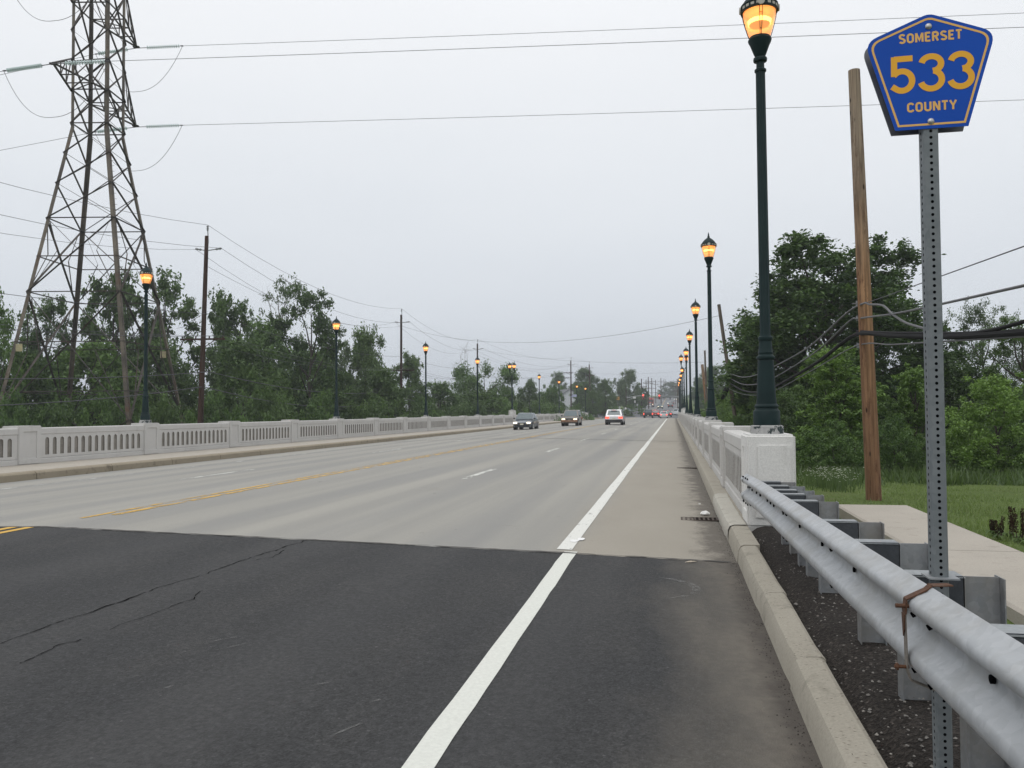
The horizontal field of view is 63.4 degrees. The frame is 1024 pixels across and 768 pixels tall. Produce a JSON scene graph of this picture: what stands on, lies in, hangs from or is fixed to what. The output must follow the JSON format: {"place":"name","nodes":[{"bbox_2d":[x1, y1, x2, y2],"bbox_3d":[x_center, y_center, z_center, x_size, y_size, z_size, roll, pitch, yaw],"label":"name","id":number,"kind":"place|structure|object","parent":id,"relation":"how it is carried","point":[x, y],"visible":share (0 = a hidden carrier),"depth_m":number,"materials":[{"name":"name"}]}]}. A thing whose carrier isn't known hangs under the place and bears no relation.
{"place":"outdoors","nodes":[
{"label":"outdoors","id":0,"kind":"place"},
{"bbox_2d":[0,417,736,562],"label":"bridge deck","id":1,"kind":"structure","parent":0,"point":[529,493],"depth_m":15.33,"materials":[{"name":"concrete"}]},
{"bbox_2d":[83,419,626,517],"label":"worn centre line marking","id":2,"kind":"object","parent":1,"relation":"on","point":[279,483],"visible":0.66,"depth_m":16.14,"materials":[{"name":"yellow paint"}]},
{"bbox_2d":[513,413,538,429],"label":"sedan","id":3,"kind":"object","parent":1,"relation":"on","point":[523,420],"visible":0.98,"depth_m":73.44,"materials":[{"name":"metal"}]},
{"bbox_2d":[561,410,581,425],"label":"sport utility car","id":4,"kind":"object","parent":1,"relation":"on","point":[571,416],"visible":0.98,"depth_m":86.14,"materials":[{"name":"grey metal"}]},
{"bbox_2d":[557,418,667,549],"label":"bridge edge line marking","id":5,"kind":"object","parent":1,"relation":"on","point":[579,530],"visible":0.9,"depth_m":13.76,"materials":[{"name":"white paint"}]},
{"bbox_2d":[605,409,625,424],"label":"crossover car","id":6,"kind":"object","parent":1,"relation":"on","point":[614,415],"visible":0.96,"depth_m":88.79,"materials":[{"name":"white metal"}]},
{"bbox_2d":[0,527,822,767],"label":"asphalt road","id":7,"kind":"structure","parent":0,"point":[315,654],"depth_m":5.44,"materials":[{"name":"black asphalt"}]},
{"bbox_2d":[0,526,731,561],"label":"seam grit","id":8,"kind":"object","parent":7,"relation":"on","point":[368,542],"visible":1,"depth_m":9.80,"materials":[{"name":"black asphalt"}]},
{"bbox_2d":[401,551,576,767],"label":"edge line marking","id":9,"kind":"object","parent":7,"relation":"on","point":[432,745],"visible":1,"depth_m":5.00,"materials":[{"name":"white paint"}]},
{"bbox_2d":[0,0,1023,400],"label":"sky","id":10,"kind":"structure","parent":0,"point":[517,228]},
{"bbox_2d":[31,392,1023,623],"bbox_3d":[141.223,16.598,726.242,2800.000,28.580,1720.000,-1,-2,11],"label":"ground","id":11,"kind":"structure","parent":0,"point":[830,497],"depth_m":17.29,"materials":[{"name":"green plant"}]},
{"bbox_2d":[0,286,32,423],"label":"deciduous tree","id":12,"kind":"object","parent":11,"relation":"on","point":[5,352],"visible":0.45,"depth_m":62.18,"materials":[{"name":"green plant"}]},
{"bbox_2d":[0,385,45,426],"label":"shrub","id":13,"kind":"object","parent":11,"relation":"on","point":[21,412],"visible":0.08,"depth_m":51.80,"materials":[{"name":"green plant"}]},
{"bbox_2d":[0,345,73,425],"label":"deciduous tree","id":14,"kind":"object","parent":11,"relation":"on","point":[34,384],"visible":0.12,"depth_m":65.66,"materials":[{"name":"green plant"}]},
{"bbox_2d":[7,294,78,418],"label":"deciduous tree","id":15,"kind":"object","parent":11,"relation":"on","point":[51,308],"visible":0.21,"depth_m":77.86,"materials":[{"name":"green plant"}]},
{"bbox_2d":[28,384,92,426],"bbox_3d":[-29.751,5.182,54.027,6.698,10.398,6.194,-1,-2,8],"label":"shrub","id":16,"kind":"object","parent":11,"relation":"on","point":[58,418],"visible":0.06,"depth_m":53.73,"materials":[{"name":"green plant"}]},
{"bbox_2d":[0,0,184,428],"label":"transmission tower","id":17,"kind":"structure","parent":11,"relation":"on","point":[106,124],"depth_m":61.08,"materials":[{"name":"metal"}]},
{"bbox_2d":[53,59,109,65],"bbox_3d":[-28.983,-21.613,55.693,4.000,0.285,0.300,-1,-2,5],"label":"insulator string","id":18,"kind":"object","parent":17,"relation":"attached to","point":[84,62],"visible":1,"depth_m":55.65,"materials":[{"name":"grey ceramic"}]},
{"bbox_2d":[121,27,1021,60],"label":"overhead wire","id":19,"kind":"object","parent":18,"relation":"attached to","point":[527,46],"visible":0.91,"depth_m":53.00,"materials":[{"name":"grey metal"}]},
{"bbox_2d":[142,44,182,48],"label":"insulator string","id":20,"kind":"object","parent":17,"relation":"attached to","point":[163,46],"visible":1,"depth_m":68.27,"materials":[{"name":"grey ceramic"}]},
{"bbox_2d":[187,13,1016,45],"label":"overhead wire","id":21,"kind":"object","parent":20,"relation":"attached to","point":[593,30],"visible":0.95,"depth_m":65.22,"materials":[{"name":"grey metal"}]},
{"bbox_2d":[143,124,182,128],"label":"insulator string","id":22,"kind":"object","parent":17,"relation":"attached to","point":[165,126],"visible":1,"depth_m":68.03,"materials":[{"name":"grey ceramic"}]},
{"bbox_2d":[202,100,1011,124],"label":"overhead wire","id":23,"kind":"object","parent":22,"relation":"attached to","point":[540,115],"visible":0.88,"depth_m":65.29,"materials":[{"name":"grey metal"}]},
{"bbox_2d":[27,336,158,426],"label":"deciduous tree","id":24,"kind":"object","parent":11,"relation":"on","point":[88,357],"visible":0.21,"depth_m":68.25,"materials":[{"name":"green plant"}]},
{"bbox_2d":[75,379,138,425],"bbox_3d":[-28.352,5.103,57.926,5.188,10.923,5.374,0,-2,-1],"label":"shrub","id":25,"kind":"object","parent":11,"relation":"on","point":[107,417],"visible":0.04,"depth_m":57.79,"materials":[{"name":"green plant"}]},
{"bbox_2d":[64,262,152,426],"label":"deciduous tree","id":26,"kind":"object","parent":11,"relation":"on","point":[112,310],"visible":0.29,"depth_m":80.00,"materials":[{"name":"green plant"}]},
{"bbox_2d":[98,336,205,423],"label":"deciduous tree","id":27,"kind":"object","parent":11,"relation":"on","point":[156,383],"visible":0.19,"depth_m":74.29,"materials":[{"name":"green plant"}]},
{"bbox_2d":[136,385,191,423],"bbox_3d":[-24.961,5.282,60.066,6.883,10.553,7.442,-2,-3,42],"label":"shrub","id":28,"kind":"object","parent":11,"relation":"on","point":[163,415],"visible":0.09,"depth_m":59.71,"materials":[{"name":"green plant"}]},
{"bbox_2d":[125,265,211,412],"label":"deciduous tree","id":29,"kind":"object","parent":11,"relation":"on","point":[163,289],"visible":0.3,"depth_m":83.31,"materials":[{"name":"green plant"}]},
{"bbox_2d":[180,225,224,422],"bbox_3d":[-20.842,-0.584,55.768,3.093,20.296,0.448,0,-2,-2],"label":"utility pole","id":30,"kind":"object","parent":11,"relation":"on","point":[202,345],"visible":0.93,"depth_m":55.74,"materials":[{"name":"brown wood"}]},
{"bbox_2d":[180,381,252,423],"bbox_3d":[-22.148,5.203,61.979,5.972,10.893,6.187,-1,-2,16],"label":"shrub","id":31,"kind":"object","parent":11,"relation":"on","point":[208,404],"visible":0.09,"depth_m":61.73,"materials":[{"name":"green plant"}]},
{"bbox_2d":[197,284,258,420],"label":"deciduous tree","id":32,"kind":"object","parent":11,"relation":"on","point":[221,306],"visible":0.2,"depth_m":80.94,"materials":[{"name":"green plant"}]},
{"bbox_2d":[191,330,299,422],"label":"deciduous tree","id":33,"kind":"object","parent":11,"relation":"on","point":[236,364],"visible":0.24,"depth_m":70.81,"materials":[{"name":"green plant"}]},
{"bbox_2d":[235,374,294,421],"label":"shrub","id":34,"kind":"object","parent":11,"relation":"on","point":[266,411],"visible":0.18,"depth_m":65.69,"materials":[{"name":"green plant"}]},
{"bbox_2d":[234,315,307,412],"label":"deciduous tree","id":35,"kind":"object","parent":11,"relation":"on","point":[266,342],"visible":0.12,"depth_m":89.14,"materials":[{"name":"green plant"}]},
{"bbox_2d":[239,272,313,372],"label":"sparse tree","id":36,"kind":"object","parent":11,"relation":"on","point":[282,288],"visible":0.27,"depth_m":100.24,"materials":[{"name":"green plant"}]},
{"bbox_2d":[265,281,353,420],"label":"deciduous tree","id":37,"kind":"object","parent":11,"relation":"on","point":[325,332],"visible":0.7,"depth_m":81.44,"materials":[{"name":"green plant"}]},
{"bbox_2d":[292,387,333,420],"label":"shrub","id":38,"kind":"object","parent":11,"relation":"on","point":[318,414],"visible":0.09,"depth_m":71.67,"materials":[{"name":"green plant"}]},
{"bbox_2d":[285,346,360,415],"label":"deciduous tree","id":39,"kind":"object","parent":11,"relation":"on","point":[319,358],"visible":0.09,"depth_m":94.04,"materials":[{"name":"green plant"}]},
{"bbox_2d":[338,340,358,413],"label":"deciduous tree","id":40,"kind":"object","parent":11,"relation":"on","point":[346,355],"visible":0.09,"depth_m":100.41,"materials":[{"name":"green plant"}]},
{"bbox_2d":[338,321,391,416],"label":"deciduous tree","id":41,"kind":"object","parent":11,"relation":"on","point":[364,346],"visible":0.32,"depth_m":97.23,"materials":[{"name":"green plant"}]},
{"bbox_2d":[346,386,406,418],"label":"shrub","id":42,"kind":"object","parent":11,"relation":"on","point":[374,410],"visible":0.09,"depth_m":79.55,"materials":[{"name":"green plant"}]},
{"bbox_2d":[338,364,423,418],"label":"deciduous tree","id":43,"kind":"object","parent":11,"relation":"on","point":[378,382],"visible":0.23,"depth_m":91.28,"materials":[{"name":"green plant"}]},
{"bbox_2d":[391,348,430,417],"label":"deciduous tree","id":44,"kind":"object","parent":11,"relation":"on","point":[414,364],"visible":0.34,"depth_m":110.56,"materials":[{"name":"green plant"}]},
{"bbox_2d":[411,391,445,416],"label":"shrub","id":45,"kind":"object","parent":11,"relation":"on","point":[432,411],"visible":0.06,"depth_m":95.32,"materials":[{"name":"green plant"}]},
{"bbox_2d":[407,379,464,416],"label":"deciduous tree","id":46,"kind":"object","parent":11,"relation":"on","point":[439,390],"visible":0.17,"depth_m":117.00,"materials":[{"name":"green plant"}]},
{"bbox_2d":[447,395,487,416],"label":"shrub","id":47,"kind":"object","parent":11,"relation":"on","point":[465,411],"visible":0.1,"depth_m":104.56,"materials":[{"name":"green plant"}]},
{"bbox_2d":[450,388,506,416],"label":"tree","id":48,"kind":"object","parent":11,"relation":"on","point":[490,401],"visible":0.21,"depth_m":124.18,"materials":[{"name":"green plant"}]},
{"bbox_2d":[450,358,521,415],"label":"deciduous tree","id":49,"kind":"object","parent":11,"relation":"on","point":[469,383],"visible":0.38,"depth_m":128.28,"materials":[{"name":"green plant"}]},
{"bbox_2d":[515,377,538,412],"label":"deciduous tree","id":50,"kind":"object","parent":11,"relation":"on","point":[529,389],"visible":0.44,"depth_m":159.22,"materials":[{"name":"green plant"}]},
{"bbox_2d":[537,384,567,413],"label":"sapling","id":51,"kind":"object","parent":11,"relation":"on","point":[552,395],"visible":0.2,"depth_m":149.49,"materials":[{"name":"green plant"}]},
{"bbox_2d":[569,366,603,395],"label":"deciduous tree","id":52,"kind":"object","parent":11,"relation":"on","point":[582,376],"visible":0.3,"depth_m":268.83,"materials":[{"name":"green plant"}]},
{"bbox_2d":[572,381,601,412],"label":"deciduous tree","id":53,"kind":"object","parent":11,"relation":"on","point":[580,397],"visible":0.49,"depth_m":213.12,"materials":[{"name":"green plant"}]},
{"bbox_2d":[586,362,594,412],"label":"utility pole","id":54,"kind":"object","parent":11,"relation":"on","point":[589,375],"visible":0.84,"depth_m":210.06,"materials":[{"name":"brown wood"}]},
{"bbox_2d":[0,371,579,395],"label":"overhead wire","id":55,"kind":"object","parent":54,"relation":"attached to","point":[185,373],"visible":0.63,"depth_m":51.68,"materials":[{"name":"grey metal"}]},
{"bbox_2d":[583,390,602,417],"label":"deciduous tree","id":56,"kind":"object","parent":11,"relation":"on","point":[593,406],"visible":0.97,"depth_m":199.25,"materials":[{"name":"green plant"}]},
{"bbox_2d":[596,378,618,415],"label":"deciduous tree","id":57,"kind":"object","parent":11,"relation":"on","point":[605,387],"visible":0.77,"depth_m":214.07,"materials":[{"name":"green plant"}]},
{"bbox_2d":[616,367,644,408],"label":"deciduous tree","id":58,"kind":"object","parent":11,"relation":"on","point":[629,377],"visible":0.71,"depth_m":253.43,"materials":[{"name":"green plant"}]},
{"bbox_2d":[717,304,737,425],"bbox_3d":[13.847,-0.051,52.516,1.509,10.069,0.254,0,-2,-1],"label":"utility pole","id":59,"kind":"object","parent":11,"relation":"on","point":[723,342],"visible":0.54,"depth_m":52.53,"materials":[{"name":"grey wood"}]},
{"bbox_2d":[717,371,744,421],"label":"sapling","id":60,"kind":"object","parent":11,"relation":"on","point":[726,412],"visible":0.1,"depth_m":61.77,"materials":[{"name":"green plant"}]},
{"bbox_2d":[750,389,816,455],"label":"deciduous tree","id":61,"kind":"object","parent":11,"relation":"on","point":[784,400],"visible":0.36,"depth_m":37.55,"materials":[{"name":"green plant"}]},
{"bbox_2d":[722,274,878,456],"bbox_3d":[17.841,-0.898,51.214,9.535,11.906,8.059,-1,-2,6],"label":"deciduous tree","id":62,"kind":"object","parent":11,"relation":"on","point":[806,341],"visible":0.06,"depth_m":49.72,"materials":[{"name":"green plant"}]},
{"bbox_2d":[738,546,887,767],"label":"kerb","id":63,"kind":"structure","parent":11,"relation":"on","point":[815,672],"depth_m":4.69,"materials":[{"name":"concrete"}]},
{"bbox_2d":[796,465,864,492],"bbox_3d":[7.961,2.361,20.895,1.931,0.639,4.614,-2,-2,29],"label":"flower clump","id":64,"kind":"object","parent":11,"relation":"on","point":[835,482],"visible":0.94,"depth_m":20.15,"materials":[{"name":"white"}]},
{"bbox_2d":[793,415,880,472],"bbox_3d":[10.828,2.206,27.861,2.794,2.306,2.697,0,-2,-1],"label":"shrub","id":65,"kind":"object","parent":11,"relation":"on","point":[841,441],"visible":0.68,"depth_m":27.66,"materials":[{"name":"green plant"}]},
{"bbox_2d":[702,229,972,428],"bbox_3d":[17.714,-2.007,46.127,13.414,12.820,12.838,-2,-3,44],"label":"deciduous tree","id":66,"kind":"object","parent":11,"relation":"on","point":[839,293],"visible":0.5,"depth_m":44.05,"materials":[{"name":"green plant"}]},
{"bbox_2d":[781,345,894,458],"bbox_3d":[15.595,1.122,40.201,5.290,6.013,6.437,-1,-2,13],"label":"deciduous tree","id":67,"kind":"object","parent":11,"relation":"on","point":[804,397],"visible":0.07,"depth_m":39.39,"materials":[{"name":"green plant"}]},
{"bbox_2d":[790,343,894,465],"bbox_3d":[12.039,0.885,30.645,4.544,5.012,4.057,1,-2,-35],"label":"sapling","id":68,"kind":"object","parent":11,"relation":"on","point":[847,410],"visible":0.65,"depth_m":30.63,"materials":[{"name":"green plant"}]},
{"bbox_2d":[752,526,960,767],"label":"gravel verge","id":69,"kind":"structure","parent":11,"relation":"on","point":[800,587],"depth_m":4.83,"materials":[{"name":"black gravel"}]},
{"bbox_2d":[740,473,1023,767],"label":"guardrail","id":70,"kind":"object","parent":69,"relation":"on","point":[965,651],"visible":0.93,"depth_m":3.32,"materials":[{"name":"grey metal"}]},
{"bbox_2d":[894,573,959,691],"bbox_3d":[1.598,0.937,3.135,0.173,0.387,0.351,-3,-3,48],"label":"strap bracket","id":71,"kind":"object","parent":70,"relation":"attached to","point":[904,606],"visible":0.97,"depth_m":3.07,"materials":[{"name":"metal"}]},
{"bbox_2d":[864,14,992,767],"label":"county route sign","id":72,"kind":"object","parent":69,"relation":"on","point":[926,72],"visible":0.9,"depth_m":3.24,"materials":[{"name":"metal"}]},
{"bbox_2d":[848,68,881,500],"bbox_3d":[7.093,-1.903,16.736,0.458,8.857,0.605,-1,-2,11],"label":"utility pole","id":73,"kind":"object","parent":11,"relation":"on","point":[870,432],"visible":0.83,"depth_m":16.48,"materials":[{"name":"orange wood"}]},
{"bbox_2d":[714,302,922,394],"bbox_3d":[12.182,-0.006,44.829,0.240,1.670,67.674,-1,-2,11],"label":"hanging cable","id":74,"kind":"object","parent":73,"relation":"attached to","point":[886,308],"visible":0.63,"depth_m":17.21,"materials":[{"name":"grey plastic"}]},
{"bbox_2d":[715,284,1023,399],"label":"hanging cable","id":75,"kind":"object","parent":73,"relation":"attached to","point":[970,297],"visible":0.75,"depth_m":13.07,"materials":[{"name":"grey plastic"}]},
{"bbox_2d":[730,328,1023,392],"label":"hanging cable","id":76,"kind":"object","parent":73,"relation":"attached to","point":[1006,333],"visible":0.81,"depth_m":13.13,"materials":[{"name":"black plastic"}]},
{"bbox_2d":[730,336,1023,395],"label":"hanging cable","id":77,"kind":"object","parent":73,"relation":"attached to","point":[907,344],"visible":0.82,"depth_m":12.98,"materials":[{"name":"grey plastic"}]},
{"bbox_2d":[856,319,1023,333],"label":"hanging cable","id":78,"kind":"object","parent":73,"relation":"attached to","point":[1014,324],"visible":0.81,"depth_m":10.38,"materials":[{"name":"black plastic"}]},
{"bbox_2d":[840,307,922,461],"bbox_3d":[23.126,-0.385,52.002,8.159,11.593,6.704,-1,-2,12],"label":"deciduous tree","id":79,"kind":"object","parent":11,"relation":"on","point":[882,366],"visible":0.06,"depth_m":50.79,"materials":[{"name":"green plant"}]},
{"bbox_2d":[854,413,925,475],"bbox_3d":[12.963,2.128,27.944,2.312,2.490,2.395,0,-2,-25],"label":"shrub","id":80,"kind":"object","parent":11,"relation":"on","point":[895,453],"visible":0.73,"depth_m":27.60,"materials":[{"name":"green plant"}]},
{"bbox_2d":[796,459,1023,485],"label":"tall weeds","id":81,"kind":"object","parent":11,"relation":"on","point":[958,476],"visible":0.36,"depth_m":22.99,"materials":[{"name":"green plant"}]},
{"bbox_2d":[797,477,1023,551],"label":"field grass","id":82,"kind":"structure","parent":11,"relation":"on","point":[918,506],"depth_m":15.47,"materials":[{"name":"green plant"}]},
{"bbox_2d":[858,352,971,455],"bbox_3d":[21.198,1.160,43.861,6.224,6.250,5.025,-2,-2,34],"label":"evergreen tree","id":83,"kind":"object","parent":11,"relation":"on","point":[889,371],"visible":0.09,"depth_m":43.80,"materials":[{"name":"green plant"}]},
{"bbox_2d":[882,362,959,465],"bbox_3d":[14.788,1.257,29.689,2.737,4.135,3.065,1,-2,-35],"label":"sapling","id":84,"kind":"object","parent":11,"relation":"on","point":[914,411],"visible":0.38,"depth_m":29.68,"materials":[{"name":"green plant"}]},
{"bbox_2d":[839,504,1023,624],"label":"footpath","id":85,"kind":"structure","parent":11,"relation":"on","point":[970,553],"depth_m":9.00,"materials":[{"name":"concrete"}]},
{"bbox_2d":[911,360,1015,444],"bbox_3d":[23.165,1.540,42.139,5.276,5.547,6.421,-2,-3,43],"label":"deciduous tree","id":86,"kind":"object","parent":11,"relation":"on","point":[957,385],"visible":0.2,"depth_m":41.43,"materials":[{"name":"green plant"}]},
{"bbox_2d":[944,295,1023,415],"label":"deciduous tree","id":87,"kind":"object","parent":11,"relation":"on","point":[976,312],"visible":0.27,"depth_m":46.01,"materials":[{"name":"green plant"}]},
{"bbox_2d":[945,371,1023,476],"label":"sapling","id":88,"kind":"object","parent":11,"relation":"on","point":[984,390],"visible":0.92,"depth_m":25.50,"materials":[{"name":"green plant"}]},
{"bbox_2d":[958,314,1023,457],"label":"evergreen tree","id":89,"kind":"object","parent":11,"relation":"on","point":[995,353],"visible":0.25,"depth_m":40.30,"materials":[{"name":"green plant"}]},
{"bbox_2d":[968,390,1023,467],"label":"shrub","id":90,"kind":"object","parent":11,"relation":"on","point":[1010,444],"visible":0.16,"depth_m":29.79,"materials":[{"name":"green plant"}]},
{"bbox_2d":[601,396,677,418],"bbox_3d":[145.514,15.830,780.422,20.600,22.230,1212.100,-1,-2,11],"label":"road","id":91,"kind":"structure","parent":0,"point":[665,405],"depth_m":307.44,"materials":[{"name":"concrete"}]},
{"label":"bridge superstructure","id":92,"kind":"structure","parent":0,"visible":0},
{"bbox_2d":[0,418,587,472],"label":"walkway","id":93,"kind":"structure","parent":92,"relation":"on","point":[29,467],"depth_m":31.04,"materials":[{"name":"concrete"}]},
{"bbox_2d":[0,413,587,466],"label":"bridge parapet","id":94,"kind":"structure","parent":93,"relation":"on","point":[22,445],"depth_m":33.08,"materials":[{"name":"concrete"}]},
{"bbox_2d":[139,262,152,422],"bbox_3d":[-13.678,-1.552,30.946,0.480,6.010,0.480,1,-2,-34],"label":"street lamp","id":95,"kind":"object","parent":94,"relation":"on","point":[146,273],"visible":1,"depth_m":30.88,"materials":[{"name":"metal"}]},
{"bbox_2d":[332,316,340,418],"bbox_3d":[-10.270,-0.986,48.458,0.480,6.010,0.480,1,-2,-34],"label":"street lamp","id":96,"kind":"object","parent":94,"relation":"on","point":[336,322],"visible":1,"depth_m":48.39,"materials":[{"name":"black metal"}]},
{"bbox_2d":[0,418,599,482],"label":"kerb","id":97,"kind":"structure","parent":92,"relation":"on","point":[41,474],"depth_m":28.52,"materials":[{"name":"concrete"}]},
{"bbox_2d":[677,418,759,561],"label":"bridge kerb","id":98,"kind":"structure","parent":92,"relation":"on","point":[739,536],"depth_m":15.30,"materials":[{"name":"concrete"}]},
{"bbox_2d":[713,493,745,538],"bbox_3d":[3.227,1.951,12.458,0.249,0.229,4.000,-1,-2,11],"label":"kerb patch","id":99,"kind":"object","parent":98,"relation":"on","point":[727,514],"visible":1,"depth_m":11.92,"materials":[{"name":"beige concrete"}]},
{"bbox_2d":[678,412,795,531],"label":"bridge parapet","id":100,"kind":"structure","parent":92,"relation":"on","point":[732,454],"depth_m":11.80,"materials":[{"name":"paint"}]},
{"bbox_2d":[690,298,700,416],"bbox_3d":[9.354,-1.351,42.042,0.480,6.010,0.480,1,-2,-34],"label":"street lamp","id":101,"kind":"object","parent":100,"relation":"on","point":[695,306],"visible":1,"depth_m":41.97,"materials":[{"name":"black metal"}]},
{"bbox_2d":[700,232,717,419],"bbox_3d":[6.318,-1.856,26.443,0.480,6.010,0.480,1,-2,-34],"label":"street lamp","id":102,"kind":"object","parent":100,"relation":"on","point":[708,245],"visible":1,"depth_m":26.37,"materials":[{"name":"metal"}]},
{"bbox_2d":[739,0,783,433],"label":"street lamp","id":103,"kind":"object","parent":100,"relation":"on","point":[758,17],"visible":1,"depth_m":10.77,"materials":[{"name":"metal"}]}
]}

